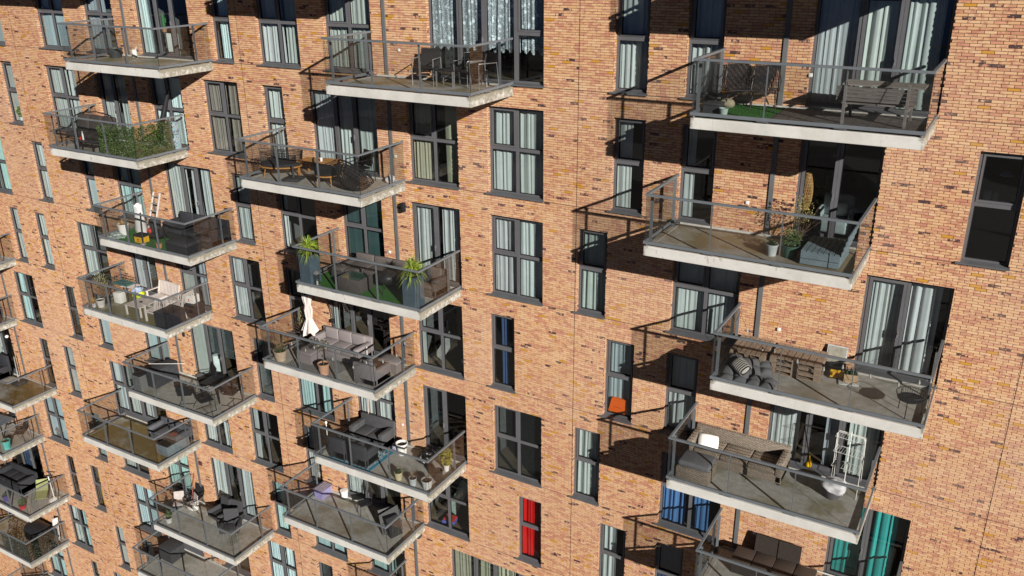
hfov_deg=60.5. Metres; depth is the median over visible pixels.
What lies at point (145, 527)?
window
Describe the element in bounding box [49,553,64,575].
window
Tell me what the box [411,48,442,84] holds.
armchair
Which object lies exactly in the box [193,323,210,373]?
curtain
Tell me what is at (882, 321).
curtain
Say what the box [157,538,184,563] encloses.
storage box
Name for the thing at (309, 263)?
palm planter
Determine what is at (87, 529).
curtain
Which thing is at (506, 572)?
curtain
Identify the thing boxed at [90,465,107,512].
window
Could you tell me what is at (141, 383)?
waste bin
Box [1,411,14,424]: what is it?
garden chair
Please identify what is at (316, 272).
lantern
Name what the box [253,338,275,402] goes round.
window
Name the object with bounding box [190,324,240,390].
window
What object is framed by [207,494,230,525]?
woven armchair
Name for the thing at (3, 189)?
window
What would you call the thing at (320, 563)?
window
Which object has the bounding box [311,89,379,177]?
window
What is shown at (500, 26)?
curtain
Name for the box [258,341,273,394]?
window blind
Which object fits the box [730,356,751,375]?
pillow
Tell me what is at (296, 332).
window
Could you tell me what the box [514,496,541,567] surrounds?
window
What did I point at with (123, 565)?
window
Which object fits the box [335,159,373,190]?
egg chair
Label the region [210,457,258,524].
window
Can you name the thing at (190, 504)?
folding chair
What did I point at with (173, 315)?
storage box
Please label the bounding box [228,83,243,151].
curtain
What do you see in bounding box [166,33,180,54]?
radiator
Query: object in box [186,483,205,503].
folding chair
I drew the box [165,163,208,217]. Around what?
window
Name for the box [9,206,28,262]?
window
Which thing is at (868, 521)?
window
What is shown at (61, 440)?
window
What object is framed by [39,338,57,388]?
window
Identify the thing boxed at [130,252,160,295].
window
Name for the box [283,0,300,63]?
curtain
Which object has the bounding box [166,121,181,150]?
folded cushions
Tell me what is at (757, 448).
wicker sofa
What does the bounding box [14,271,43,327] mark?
window
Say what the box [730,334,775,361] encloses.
pallet stack
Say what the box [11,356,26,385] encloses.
umbrella stand
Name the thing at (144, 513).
curtain
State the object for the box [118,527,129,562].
curtain
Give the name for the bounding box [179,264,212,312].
window
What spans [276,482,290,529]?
curtain
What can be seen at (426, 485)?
potted plant
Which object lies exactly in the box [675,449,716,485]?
wicker ottoman
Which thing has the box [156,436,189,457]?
planter box
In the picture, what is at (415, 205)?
window
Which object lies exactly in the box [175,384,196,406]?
dining chair
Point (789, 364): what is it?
pallet stack
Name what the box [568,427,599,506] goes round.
window
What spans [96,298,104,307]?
flower pot
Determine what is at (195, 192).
curtain
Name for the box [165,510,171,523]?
potted conifer
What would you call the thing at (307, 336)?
potted plant
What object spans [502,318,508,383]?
curtain
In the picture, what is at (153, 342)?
curtain
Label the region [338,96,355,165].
curtain
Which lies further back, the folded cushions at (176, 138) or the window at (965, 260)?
the folded cushions at (176, 138)
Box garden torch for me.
[325,421,328,452]
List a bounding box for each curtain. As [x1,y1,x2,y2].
[0,21,4,41]
[0,138,11,188]
[0,330,9,358]
[5,64,21,119]
[13,209,27,256]
[18,273,33,318]
[24,449,33,470]
[36,143,52,197]
[39,0,68,45]
[39,214,53,264]
[47,397,68,439]
[50,68,76,127]
[52,551,67,574]
[67,347,80,391]
[68,70,81,119]
[72,506,87,541]
[80,223,102,276]
[82,510,92,545]
[86,161,99,205]
[87,0,112,48]
[94,413,106,454]
[97,295,112,343]
[101,73,120,131]
[113,362,129,409]
[117,74,133,134]
[118,166,145,214]
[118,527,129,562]
[126,366,141,412]
[127,459,135,466]
[134,253,152,287]
[136,484,158,524]
[138,0,154,52]
[146,403,154,416]
[146,540,153,561]
[148,333,170,359]
[154,78,188,144]
[168,163,191,216]
[170,456,192,489]
[183,265,196,292]
[191,169,205,215]
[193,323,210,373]
[199,261,211,305]
[201,169,215,217]
[207,424,217,440]
[209,83,230,149]
[213,458,229,501]
[217,0,233,58]
[224,422,231,445]
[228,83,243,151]
[233,258,250,315]
[236,176,254,238]
[241,469,257,516]
[253,409,262,457]
[261,0,287,62]
[268,88,288,157]
[271,541,288,575]
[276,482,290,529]
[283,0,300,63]
[283,194,291,246]
[286,548,296,575]
[301,379,317,407]
[307,427,320,477]
[314,91,337,158]
[318,536,346,552]
[322,385,333,413]
[329,0,372,68]
[333,300,339,327]
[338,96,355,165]
[347,200,384,257]
[349,475,365,494]
[358,97,379,171]
[361,389,396,432]
[375,558,396,573]
[379,485,387,503]
[413,102,434,179]
[418,206,435,271]
[423,318,427,362]
[432,0,456,49]
[442,207,461,281]
[445,105,458,182]
[455,550,473,575]
[463,0,491,51]
[480,560,501,575]
[492,0,520,52]
[494,110,515,190]
[496,218,516,292]
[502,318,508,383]
[502,568,518,575]
[520,110,543,194]
[521,220,542,298]
[522,0,543,55]
[522,498,540,557]
[577,430,598,496]
[582,232,605,310]
[602,525,616,575]
[608,342,630,414]
[616,122,633,207]
[619,0,647,89]
[658,544,680,575]
[662,454,685,524]
[667,356,695,431]
[674,262,703,330]
[682,129,697,216]
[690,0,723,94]
[692,496,710,531]
[707,267,737,334]
[771,405,800,458]
[811,0,860,103]
[821,417,838,466]
[830,526,863,575]
[843,423,879,478]
[858,0,901,99]
[862,280,903,366]
[865,511,898,575]
[895,0,948,110]
[898,283,943,374]
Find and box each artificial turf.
[118,228,169,250]
[319,270,402,304]
[696,104,785,121]
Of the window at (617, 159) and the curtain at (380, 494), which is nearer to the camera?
the window at (617, 159)
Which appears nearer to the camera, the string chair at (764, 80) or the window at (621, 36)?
the string chair at (764, 80)
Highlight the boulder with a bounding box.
[721,98,734,107]
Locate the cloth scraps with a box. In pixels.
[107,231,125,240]
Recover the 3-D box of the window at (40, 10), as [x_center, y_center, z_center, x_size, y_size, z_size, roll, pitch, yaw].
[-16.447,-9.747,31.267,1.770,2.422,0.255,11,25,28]
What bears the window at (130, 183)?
in the apartment building
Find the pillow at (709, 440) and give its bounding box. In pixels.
[698,433,718,448]
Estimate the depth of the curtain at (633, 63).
21.07 m
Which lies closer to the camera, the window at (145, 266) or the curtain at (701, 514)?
the curtain at (701, 514)
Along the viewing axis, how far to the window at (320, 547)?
33.19 m
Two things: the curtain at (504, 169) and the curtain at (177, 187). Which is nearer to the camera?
the curtain at (504, 169)
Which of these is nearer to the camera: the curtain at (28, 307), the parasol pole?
the parasol pole
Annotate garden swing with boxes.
[65,111,119,145]
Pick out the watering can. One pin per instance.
(808, 464)
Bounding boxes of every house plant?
[16,106,22,120]
[316,465,322,477]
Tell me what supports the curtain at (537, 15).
hanging from the apartment building
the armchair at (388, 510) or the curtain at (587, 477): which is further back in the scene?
the armchair at (388, 510)
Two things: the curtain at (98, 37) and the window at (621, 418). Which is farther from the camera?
the curtain at (98, 37)
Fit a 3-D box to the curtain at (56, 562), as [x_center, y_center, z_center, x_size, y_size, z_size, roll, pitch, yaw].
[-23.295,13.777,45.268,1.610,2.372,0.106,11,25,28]
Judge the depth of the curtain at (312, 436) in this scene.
32.05 m
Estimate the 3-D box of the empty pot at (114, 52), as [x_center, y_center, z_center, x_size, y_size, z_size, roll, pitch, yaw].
[-13.258,-7.857,29.328,0.509,0.300,0.509,11,25,28]
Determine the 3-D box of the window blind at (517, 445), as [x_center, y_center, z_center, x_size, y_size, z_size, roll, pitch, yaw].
[0.250,4.656,26.926,1.779,2.384,0.040,11,25,28]
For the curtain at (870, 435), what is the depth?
21.47 m
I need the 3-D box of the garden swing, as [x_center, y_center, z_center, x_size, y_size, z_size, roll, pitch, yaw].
[-14.512,-5.456,30.264,2.060,1.175,0.804,11,24,26]
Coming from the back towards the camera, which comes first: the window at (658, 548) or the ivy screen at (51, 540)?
the ivy screen at (51, 540)
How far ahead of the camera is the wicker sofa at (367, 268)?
26.44 m
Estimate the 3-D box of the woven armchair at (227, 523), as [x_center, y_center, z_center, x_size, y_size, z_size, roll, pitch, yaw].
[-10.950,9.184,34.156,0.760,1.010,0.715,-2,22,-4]
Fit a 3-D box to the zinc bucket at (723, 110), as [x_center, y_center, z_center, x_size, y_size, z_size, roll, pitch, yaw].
[4.469,-3.722,18.552,0.200,0.160,0.200,11,25,28]
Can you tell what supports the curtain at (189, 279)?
hanging from the apartment building
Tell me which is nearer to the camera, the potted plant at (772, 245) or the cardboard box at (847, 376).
the potted plant at (772, 245)
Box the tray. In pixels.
[838,378,858,386]
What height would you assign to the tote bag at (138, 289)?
0.547 m
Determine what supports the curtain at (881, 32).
hanging from the apartment building
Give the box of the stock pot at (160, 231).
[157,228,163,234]
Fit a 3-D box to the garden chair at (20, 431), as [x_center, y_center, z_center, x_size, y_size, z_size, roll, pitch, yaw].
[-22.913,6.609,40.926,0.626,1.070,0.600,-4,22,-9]
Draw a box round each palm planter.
[295,235,323,283]
[397,255,426,307]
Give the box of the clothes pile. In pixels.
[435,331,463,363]
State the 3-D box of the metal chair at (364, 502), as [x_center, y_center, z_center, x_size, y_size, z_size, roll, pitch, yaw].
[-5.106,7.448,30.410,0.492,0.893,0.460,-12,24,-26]
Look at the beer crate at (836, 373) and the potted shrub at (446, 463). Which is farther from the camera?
the potted shrub at (446, 463)
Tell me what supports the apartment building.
on the pavement
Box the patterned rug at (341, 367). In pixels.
[287,357,352,377]
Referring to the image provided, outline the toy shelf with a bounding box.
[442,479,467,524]
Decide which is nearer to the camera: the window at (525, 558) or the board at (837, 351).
the board at (837, 351)
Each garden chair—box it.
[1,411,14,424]
[11,417,29,441]
[142,295,167,320]
[169,289,193,317]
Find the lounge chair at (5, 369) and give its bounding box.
[0,353,12,379]
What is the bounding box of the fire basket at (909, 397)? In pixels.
[896,386,926,418]
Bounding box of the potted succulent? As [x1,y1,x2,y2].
[273,336,289,361]
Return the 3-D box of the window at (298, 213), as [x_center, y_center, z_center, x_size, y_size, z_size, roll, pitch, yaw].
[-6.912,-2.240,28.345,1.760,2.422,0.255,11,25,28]
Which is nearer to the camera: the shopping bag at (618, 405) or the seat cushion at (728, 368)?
the seat cushion at (728, 368)
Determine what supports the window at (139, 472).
in the apartment building
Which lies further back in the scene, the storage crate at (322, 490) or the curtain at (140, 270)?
the curtain at (140, 270)
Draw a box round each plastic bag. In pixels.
[184,292,199,303]
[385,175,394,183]
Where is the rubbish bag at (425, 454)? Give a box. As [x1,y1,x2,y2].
[417,449,434,464]
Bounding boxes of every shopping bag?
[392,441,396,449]
[608,396,628,414]
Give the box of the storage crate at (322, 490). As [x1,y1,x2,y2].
[313,481,332,499]
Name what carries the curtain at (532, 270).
hanging from the apartment building
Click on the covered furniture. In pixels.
(35, 528)
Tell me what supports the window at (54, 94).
in the apartment building
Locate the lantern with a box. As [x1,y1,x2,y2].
[313,270,320,285]
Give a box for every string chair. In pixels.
[724,63,754,108]
[749,64,781,110]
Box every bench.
[145,279,179,306]
[258,148,302,176]
[800,225,858,268]
[836,79,928,128]
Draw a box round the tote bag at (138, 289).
[132,286,144,298]
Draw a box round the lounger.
[34,478,48,499]
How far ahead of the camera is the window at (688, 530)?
24.54 m
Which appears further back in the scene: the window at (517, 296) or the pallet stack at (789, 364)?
the window at (517, 296)
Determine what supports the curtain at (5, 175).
hanging from the apartment building
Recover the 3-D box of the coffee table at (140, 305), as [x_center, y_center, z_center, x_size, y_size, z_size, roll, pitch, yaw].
[-13.514,0.714,31.999,0.800,0.400,0.772,10,24,25]
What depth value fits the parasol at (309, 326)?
28.54 m
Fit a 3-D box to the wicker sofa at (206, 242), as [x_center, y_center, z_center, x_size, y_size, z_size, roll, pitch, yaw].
[-10.306,-1.561,29.521,0.800,0.390,0.500,11,25,28]
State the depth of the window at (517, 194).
23.59 m
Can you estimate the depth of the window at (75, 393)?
38.60 m
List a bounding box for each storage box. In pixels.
[113,290,126,303]
[153,304,186,328]
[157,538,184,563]
[702,100,724,113]
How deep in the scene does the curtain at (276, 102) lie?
27.63 m
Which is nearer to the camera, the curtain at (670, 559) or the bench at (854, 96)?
the bench at (854, 96)
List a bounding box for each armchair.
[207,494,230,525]
[219,508,241,539]
[220,498,243,523]
[346,149,375,180]
[353,358,390,388]
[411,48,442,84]
[420,265,449,299]
[453,50,486,86]
[466,51,498,89]
[813,192,857,236]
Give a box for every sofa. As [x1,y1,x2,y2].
[0,461,38,493]
[147,416,193,442]
[162,211,231,246]
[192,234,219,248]
[309,325,373,363]
[331,263,359,277]
[341,251,415,288]
[349,411,396,452]
[686,422,790,484]
[730,533,816,575]
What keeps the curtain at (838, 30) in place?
hanging from the apartment building
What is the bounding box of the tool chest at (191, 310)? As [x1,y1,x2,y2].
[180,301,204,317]
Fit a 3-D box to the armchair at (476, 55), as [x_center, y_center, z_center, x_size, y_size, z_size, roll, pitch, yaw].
[-1.070,-5.609,22.533,0.620,0.877,0.640,-21,29,-41]
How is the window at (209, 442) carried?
in the apartment building
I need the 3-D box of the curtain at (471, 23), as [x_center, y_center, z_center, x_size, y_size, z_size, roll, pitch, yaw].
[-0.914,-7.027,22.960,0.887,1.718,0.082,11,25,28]
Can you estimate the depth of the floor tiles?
17.99 m
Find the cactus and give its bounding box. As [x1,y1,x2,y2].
[161,14,166,31]
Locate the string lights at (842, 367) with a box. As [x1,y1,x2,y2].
[740,312,931,386]
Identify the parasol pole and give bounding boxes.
[139,213,145,244]
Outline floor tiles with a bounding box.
[769,108,926,135]
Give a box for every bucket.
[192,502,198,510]
[340,488,347,498]
[396,440,407,455]
[719,107,728,114]
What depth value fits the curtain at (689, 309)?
22.49 m
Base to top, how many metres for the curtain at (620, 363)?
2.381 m
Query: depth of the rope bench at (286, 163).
26.38 m
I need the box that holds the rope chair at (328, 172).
[312,157,340,187]
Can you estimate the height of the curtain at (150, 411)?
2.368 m
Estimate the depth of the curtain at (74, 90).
32.29 m
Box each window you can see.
[0,159,12,194]
[0,331,19,374]
[1,61,23,125]
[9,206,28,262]
[12,448,44,478]
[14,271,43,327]
[32,141,53,202]
[35,0,69,50]
[35,212,55,270]
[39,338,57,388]
[44,397,70,446]
[46,65,78,131]
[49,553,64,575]
[63,346,82,398]
[64,285,83,340]
[66,455,82,501]
[68,504,94,553]
[76,221,112,285]
[82,160,100,212]
[83,0,111,53]
[90,412,108,462]
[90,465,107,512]
[91,560,99,575]
[93,293,113,350]
[97,73,132,140]
[109,361,158,423]
[115,166,147,222]
[115,526,131,571]
[121,458,150,479]
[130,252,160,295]
[132,483,162,537]
[135,0,193,59]
[143,539,152,562]
[144,332,163,363]
[149,77,189,149]
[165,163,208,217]
[165,460,193,496]
[173,500,203,556]
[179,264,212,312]
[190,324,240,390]
[202,420,233,454]
[204,79,244,157]
[210,0,234,63]
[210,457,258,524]
[222,562,250,575]
[228,255,266,326]
[232,173,255,245]
[249,407,283,472]
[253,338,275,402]
[256,0,301,68]
[264,85,285,159]
[268,540,296,575]
[272,481,291,538]
[279,194,320,258]
[286,268,302,335]
[296,378,335,421]
[303,425,322,485]
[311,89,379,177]
[311,495,348,562]
[319,562,332,575]
[323,0,374,74]
[330,299,390,356]
[342,204,382,262]
[346,474,402,515]
[358,396,397,440]
[367,551,404,575]
[406,102,459,189]
[412,202,462,288]
[415,307,464,379]
[421,385,467,464]
[424,484,469,541]
[425,0,544,87]
[452,549,523,575]
[485,106,543,202]
[487,214,543,306]
[487,313,515,393]
[490,405,541,487]
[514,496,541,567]
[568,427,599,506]
[572,229,606,319]
[599,339,633,424]
[599,523,625,575]
[606,118,645,216]
[609,0,650,95]
[653,452,720,543]
[655,542,683,575]
[658,353,698,439]
[665,261,740,345]
[674,124,716,225]
[679,0,726,100]
[767,404,884,490]
[787,139,885,250]
[800,0,957,118]
[818,509,910,575]
[848,274,954,389]
[955,151,1023,270]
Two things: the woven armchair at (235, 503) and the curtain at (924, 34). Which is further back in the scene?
the woven armchair at (235, 503)
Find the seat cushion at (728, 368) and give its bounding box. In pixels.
[720,352,755,378]
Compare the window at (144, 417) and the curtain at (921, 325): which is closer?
the curtain at (921, 325)
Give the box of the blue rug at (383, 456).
[328,450,393,471]
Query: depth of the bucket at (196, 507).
35.80 m
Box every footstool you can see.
[166,236,201,255]
[297,344,322,364]
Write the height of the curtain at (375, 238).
2.371 m
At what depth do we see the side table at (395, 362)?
27.30 m
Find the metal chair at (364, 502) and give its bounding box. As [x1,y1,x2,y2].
[357,487,373,516]
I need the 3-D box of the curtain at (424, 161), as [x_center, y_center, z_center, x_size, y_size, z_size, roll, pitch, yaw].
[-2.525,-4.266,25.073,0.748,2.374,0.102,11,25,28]
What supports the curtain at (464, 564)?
hanging from the apartment building
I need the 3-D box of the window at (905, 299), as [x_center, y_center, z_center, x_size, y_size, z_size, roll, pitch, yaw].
[8.783,0.952,19.850,1.920,2.422,0.255,11,25,28]
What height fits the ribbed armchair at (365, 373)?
0.790 m
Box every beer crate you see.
[133,232,149,242]
[828,361,845,378]
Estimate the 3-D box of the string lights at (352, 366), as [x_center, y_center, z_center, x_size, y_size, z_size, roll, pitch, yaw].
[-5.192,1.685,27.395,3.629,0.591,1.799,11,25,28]
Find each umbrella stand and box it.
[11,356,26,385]
[282,165,304,181]
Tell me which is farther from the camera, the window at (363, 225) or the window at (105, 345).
the window at (105, 345)
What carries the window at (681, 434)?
in the apartment building
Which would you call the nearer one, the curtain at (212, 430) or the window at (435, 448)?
the window at (435, 448)
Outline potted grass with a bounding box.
[116,219,128,234]
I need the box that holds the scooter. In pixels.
[43,474,60,502]
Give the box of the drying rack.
[831,430,865,499]
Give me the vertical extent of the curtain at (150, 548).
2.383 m
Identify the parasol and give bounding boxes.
[152,86,169,153]
[301,293,334,335]
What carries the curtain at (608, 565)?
hanging from the apartment building
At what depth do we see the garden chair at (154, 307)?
31.16 m
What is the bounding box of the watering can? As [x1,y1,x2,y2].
[805,455,811,467]
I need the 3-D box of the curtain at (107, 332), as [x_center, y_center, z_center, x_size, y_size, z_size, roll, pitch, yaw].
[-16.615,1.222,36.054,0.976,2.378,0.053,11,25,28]
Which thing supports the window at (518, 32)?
in the apartment building
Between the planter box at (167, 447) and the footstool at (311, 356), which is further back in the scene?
the planter box at (167, 447)
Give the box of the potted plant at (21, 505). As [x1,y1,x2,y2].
[17,498,25,509]
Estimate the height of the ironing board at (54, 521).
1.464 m
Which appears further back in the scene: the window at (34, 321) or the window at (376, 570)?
the window at (34, 321)
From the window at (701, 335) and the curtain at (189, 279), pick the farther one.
the curtain at (189, 279)
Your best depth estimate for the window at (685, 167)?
21.16 m
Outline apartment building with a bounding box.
[0,0,1023,575]
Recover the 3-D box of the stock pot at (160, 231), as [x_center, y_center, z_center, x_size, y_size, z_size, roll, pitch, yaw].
[-11.955,-1.923,29.881,0.233,0.170,0.233,11,25,28]
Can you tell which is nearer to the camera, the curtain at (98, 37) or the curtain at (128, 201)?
the curtain at (98, 37)
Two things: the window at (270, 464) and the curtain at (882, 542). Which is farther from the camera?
the window at (270, 464)
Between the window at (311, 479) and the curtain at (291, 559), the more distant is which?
the curtain at (291, 559)
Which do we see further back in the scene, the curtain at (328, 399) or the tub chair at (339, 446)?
the curtain at (328, 399)
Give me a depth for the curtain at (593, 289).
23.68 m
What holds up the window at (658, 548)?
in the apartment building
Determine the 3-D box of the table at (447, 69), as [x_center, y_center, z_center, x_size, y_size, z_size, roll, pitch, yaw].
[-1.659,-5.468,22.811,0.550,0.420,0.450,9,24,23]
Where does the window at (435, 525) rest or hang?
in the apartment building
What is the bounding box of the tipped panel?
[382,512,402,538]
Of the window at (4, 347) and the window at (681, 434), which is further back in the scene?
the window at (4, 347)
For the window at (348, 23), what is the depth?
25.11 m
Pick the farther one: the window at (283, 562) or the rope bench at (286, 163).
the window at (283, 562)
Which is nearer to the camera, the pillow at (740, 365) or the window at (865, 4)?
the window at (865, 4)
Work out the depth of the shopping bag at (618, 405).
24.55 m
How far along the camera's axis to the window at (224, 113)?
28.71 m
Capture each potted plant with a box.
[2,493,9,501]
[17,498,25,509]
[88,298,95,306]
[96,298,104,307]
[293,309,319,343]
[394,469,401,480]
[408,473,417,486]
[421,474,432,490]
[766,239,778,256]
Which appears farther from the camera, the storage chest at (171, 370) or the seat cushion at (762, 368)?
the storage chest at (171, 370)
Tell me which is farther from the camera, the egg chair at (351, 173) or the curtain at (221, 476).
the curtain at (221, 476)
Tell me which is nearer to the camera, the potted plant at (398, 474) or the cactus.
the potted plant at (398, 474)
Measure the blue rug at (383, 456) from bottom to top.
0.012 m
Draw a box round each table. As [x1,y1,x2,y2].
[0,414,16,438]
[73,139,100,151]
[111,274,135,301]
[120,284,140,293]
[124,297,153,317]
[200,373,233,403]
[296,157,342,178]
[337,270,372,293]
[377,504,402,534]
[378,353,405,374]
[434,68,460,86]
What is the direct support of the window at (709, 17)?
hanging from the apartment building
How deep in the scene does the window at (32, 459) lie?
43.23 m
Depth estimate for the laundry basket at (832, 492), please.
20.85 m
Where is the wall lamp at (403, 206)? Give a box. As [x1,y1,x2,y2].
[400,202,406,211]
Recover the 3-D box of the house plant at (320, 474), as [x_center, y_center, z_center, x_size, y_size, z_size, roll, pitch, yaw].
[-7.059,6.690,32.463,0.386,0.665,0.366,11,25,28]
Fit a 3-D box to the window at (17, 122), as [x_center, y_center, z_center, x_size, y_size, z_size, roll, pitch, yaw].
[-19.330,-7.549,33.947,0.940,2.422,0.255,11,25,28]
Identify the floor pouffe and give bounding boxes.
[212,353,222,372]
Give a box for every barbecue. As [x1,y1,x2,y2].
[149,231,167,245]
[378,270,397,294]
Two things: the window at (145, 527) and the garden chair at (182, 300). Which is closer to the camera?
the garden chair at (182, 300)
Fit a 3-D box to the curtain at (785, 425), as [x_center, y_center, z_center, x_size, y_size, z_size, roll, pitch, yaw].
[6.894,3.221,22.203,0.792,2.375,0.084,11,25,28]
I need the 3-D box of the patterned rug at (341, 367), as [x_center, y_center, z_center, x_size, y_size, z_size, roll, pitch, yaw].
[-6.061,2.401,28.059,1.950,0.012,1.300,11,25,28]
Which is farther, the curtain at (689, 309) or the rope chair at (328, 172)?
the rope chair at (328, 172)
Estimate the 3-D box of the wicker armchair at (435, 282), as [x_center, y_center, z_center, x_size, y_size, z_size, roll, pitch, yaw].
[-2.323,-0.188,25.343,0.780,0.750,0.750,11,25,28]
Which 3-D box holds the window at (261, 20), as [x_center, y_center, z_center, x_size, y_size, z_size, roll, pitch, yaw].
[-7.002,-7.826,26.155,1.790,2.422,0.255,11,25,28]
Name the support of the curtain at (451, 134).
hanging from the apartment building
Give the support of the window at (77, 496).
in the apartment building
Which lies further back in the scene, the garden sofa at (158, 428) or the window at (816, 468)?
the garden sofa at (158, 428)
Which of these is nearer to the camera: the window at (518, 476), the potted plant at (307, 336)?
the window at (518, 476)
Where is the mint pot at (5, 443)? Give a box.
[0,437,10,449]
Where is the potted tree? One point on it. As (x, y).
(323, 366)
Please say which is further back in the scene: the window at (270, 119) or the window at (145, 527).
the window at (145, 527)
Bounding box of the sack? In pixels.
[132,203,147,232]
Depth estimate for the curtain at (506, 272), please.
24.98 m
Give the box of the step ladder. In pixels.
[148,192,160,227]
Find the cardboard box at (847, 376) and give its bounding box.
[843,367,857,383]
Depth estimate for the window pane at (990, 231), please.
18.91 m
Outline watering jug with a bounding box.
[131,47,137,57]
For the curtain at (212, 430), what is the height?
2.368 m
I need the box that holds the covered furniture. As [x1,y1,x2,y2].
[24,519,53,545]
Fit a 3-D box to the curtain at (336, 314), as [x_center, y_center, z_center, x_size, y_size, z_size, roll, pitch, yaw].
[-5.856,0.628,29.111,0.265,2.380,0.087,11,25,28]
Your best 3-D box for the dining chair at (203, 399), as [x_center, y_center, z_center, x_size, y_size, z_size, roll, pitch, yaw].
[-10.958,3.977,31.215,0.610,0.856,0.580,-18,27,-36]
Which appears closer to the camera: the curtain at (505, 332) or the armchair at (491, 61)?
the armchair at (491, 61)
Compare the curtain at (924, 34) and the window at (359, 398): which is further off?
the window at (359, 398)
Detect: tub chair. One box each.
[328,434,356,461]
[350,441,377,468]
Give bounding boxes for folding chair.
[171,491,186,508]
[182,492,198,513]
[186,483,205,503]
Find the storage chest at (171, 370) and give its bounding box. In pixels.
[144,359,179,388]
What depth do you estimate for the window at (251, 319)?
30.94 m
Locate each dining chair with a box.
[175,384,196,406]
[191,389,216,414]
[217,378,242,406]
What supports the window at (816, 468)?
in the apartment building
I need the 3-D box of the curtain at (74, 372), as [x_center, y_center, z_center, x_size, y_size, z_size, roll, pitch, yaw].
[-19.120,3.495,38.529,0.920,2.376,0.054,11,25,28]
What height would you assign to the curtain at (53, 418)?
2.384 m
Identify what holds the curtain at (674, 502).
hanging from the apartment building
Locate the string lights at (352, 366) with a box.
[284,335,405,368]
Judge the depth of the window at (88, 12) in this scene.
30.24 m
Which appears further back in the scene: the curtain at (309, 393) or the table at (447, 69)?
the curtain at (309, 393)
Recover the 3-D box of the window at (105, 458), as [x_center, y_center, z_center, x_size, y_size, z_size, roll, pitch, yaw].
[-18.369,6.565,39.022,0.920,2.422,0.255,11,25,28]
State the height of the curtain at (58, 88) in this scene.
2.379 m
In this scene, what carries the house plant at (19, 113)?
on the apartment building
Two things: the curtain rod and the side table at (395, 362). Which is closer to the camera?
the curtain rod
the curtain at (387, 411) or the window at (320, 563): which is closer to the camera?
the curtain at (387, 411)
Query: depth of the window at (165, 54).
28.75 m
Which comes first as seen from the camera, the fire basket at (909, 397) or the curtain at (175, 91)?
the fire basket at (909, 397)
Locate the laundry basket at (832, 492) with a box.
[821,475,846,500]
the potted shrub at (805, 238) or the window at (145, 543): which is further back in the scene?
the window at (145, 543)
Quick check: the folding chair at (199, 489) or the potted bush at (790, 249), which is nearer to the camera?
the potted bush at (790, 249)
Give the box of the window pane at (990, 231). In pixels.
[966,187,1017,256]
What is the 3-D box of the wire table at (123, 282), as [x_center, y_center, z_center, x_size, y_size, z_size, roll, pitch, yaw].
[-14.659,-0.005,33.239,0.810,0.847,0.462,11,25,28]
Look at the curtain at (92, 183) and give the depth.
33.64 m
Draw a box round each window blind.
[209,327,235,359]
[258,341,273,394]
[322,563,332,575]
[428,389,443,445]
[498,408,540,478]
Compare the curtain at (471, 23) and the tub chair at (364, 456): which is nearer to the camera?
the curtain at (471, 23)
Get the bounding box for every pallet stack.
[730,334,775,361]
[769,342,828,382]
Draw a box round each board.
[52,517,60,541]
[826,344,848,369]
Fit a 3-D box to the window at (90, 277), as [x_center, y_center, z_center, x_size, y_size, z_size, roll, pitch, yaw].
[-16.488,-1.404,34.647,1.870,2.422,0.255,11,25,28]
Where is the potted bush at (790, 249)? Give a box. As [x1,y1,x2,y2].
[781,226,801,258]
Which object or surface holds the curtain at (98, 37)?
hanging from the apartment building
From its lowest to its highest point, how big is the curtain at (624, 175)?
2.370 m
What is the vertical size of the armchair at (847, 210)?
0.850 m
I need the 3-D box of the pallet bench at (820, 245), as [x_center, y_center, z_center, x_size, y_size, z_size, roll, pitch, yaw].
[6.834,-0.967,18.883,0.932,0.730,1.120,11,25,28]
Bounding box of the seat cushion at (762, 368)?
[749,358,772,378]
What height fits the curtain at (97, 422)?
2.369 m
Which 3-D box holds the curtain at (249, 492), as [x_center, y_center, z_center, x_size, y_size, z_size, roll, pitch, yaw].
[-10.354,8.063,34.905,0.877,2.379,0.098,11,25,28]
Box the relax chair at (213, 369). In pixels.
[196,362,216,394]
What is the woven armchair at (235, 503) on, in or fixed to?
on the apartment building
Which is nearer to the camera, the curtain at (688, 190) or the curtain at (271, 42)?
the curtain at (688, 190)
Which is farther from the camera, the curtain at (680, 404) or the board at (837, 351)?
the curtain at (680, 404)
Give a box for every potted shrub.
[88,272,116,303]
[439,448,452,471]
[784,194,823,249]
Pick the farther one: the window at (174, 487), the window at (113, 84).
the window at (174, 487)
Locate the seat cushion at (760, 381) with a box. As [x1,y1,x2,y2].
[720,373,776,389]
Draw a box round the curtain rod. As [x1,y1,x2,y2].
[802,565,833,575]
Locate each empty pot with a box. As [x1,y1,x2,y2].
[106,47,122,57]
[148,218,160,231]
[432,467,442,481]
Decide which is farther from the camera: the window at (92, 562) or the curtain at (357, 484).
the window at (92, 562)
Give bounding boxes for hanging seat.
[802,173,812,209]
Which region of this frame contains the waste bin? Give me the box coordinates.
[132,370,148,391]
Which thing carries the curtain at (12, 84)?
hanging from the apartment building
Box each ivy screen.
[0,529,59,560]
[96,120,175,158]
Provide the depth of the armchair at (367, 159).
25.59 m
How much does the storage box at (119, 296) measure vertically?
0.420 m
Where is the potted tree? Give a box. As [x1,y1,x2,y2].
[314,339,329,375]
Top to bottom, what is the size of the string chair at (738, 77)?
0.930 m

